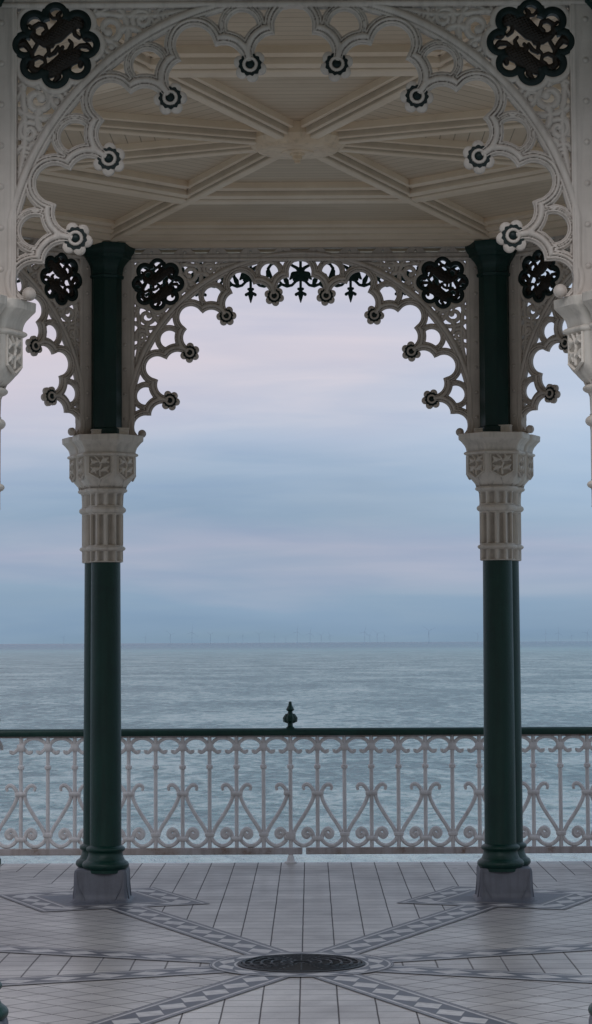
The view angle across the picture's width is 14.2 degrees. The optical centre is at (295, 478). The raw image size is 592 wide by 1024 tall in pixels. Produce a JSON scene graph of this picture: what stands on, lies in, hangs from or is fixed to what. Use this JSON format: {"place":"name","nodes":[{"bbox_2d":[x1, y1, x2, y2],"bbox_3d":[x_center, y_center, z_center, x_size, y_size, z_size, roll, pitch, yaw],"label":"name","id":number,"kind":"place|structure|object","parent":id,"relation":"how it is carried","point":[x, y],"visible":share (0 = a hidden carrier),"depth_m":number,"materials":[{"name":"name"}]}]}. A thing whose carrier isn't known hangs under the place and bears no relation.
{"place":"outdoors","nodes":[
{"label":"outdoors","id":0,"kind":"place"},
{"bbox_2d":[0,641,591,863],"bbox_3d":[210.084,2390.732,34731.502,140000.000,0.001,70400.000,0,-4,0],"label":"sea","id":1,"kind":"structure","parent":0,"point":[316,684],"depth_m":263.81,"materials":[{"name":"liquid"}]},
{"bbox_2d":[0,861,591,1023],"bbox_3d":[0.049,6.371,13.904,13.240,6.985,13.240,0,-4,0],"label":"floor","id":2,"kind":"structure","parent":0,"point":[305,906],"depth_m":15.39,"materials":[{"name":"tile"}]},
{"bbox_2d":[0,886,591,1023],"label":"mosaic paving","id":3,"kind":"structure","parent":2,"relation":"on","point":[141,903],"depth_m":14.51,"materials":[{"name":"grey tile"}]},
{"bbox_2d":[0,0,591,1023],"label":"bandstand","id":4,"kind":"structure","parent":3,"relation":"on","point":[208,144],"depth_m":16.00,"materials":[{"name":"beige paint"}]},
{"bbox_2d":[237,954,364,972],"bbox_3d":[0.032,2.875,14.143,0.760,0.017,0.760,0,-4,0],"label":"drain cover","id":5,"kind":"object","parent":3,"relation":"on","point":[298,963],"visible":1,"depth_m":14.09,"materials":[{"name":"metal"}]},
{"bbox_2d":[0,701,591,863],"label":"railing","id":6,"kind":"object","parent":2,"relation":"on","point":[290,731],"visible":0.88,"depth_m":20.69,"materials":[{"name":"metal"}]},
{"bbox_2d":[0,260,591,643],"label":"sky","id":7,"kind":"structure","parent":0,"point":[301,476],"materials":[{"name":"blue"}]}
]}

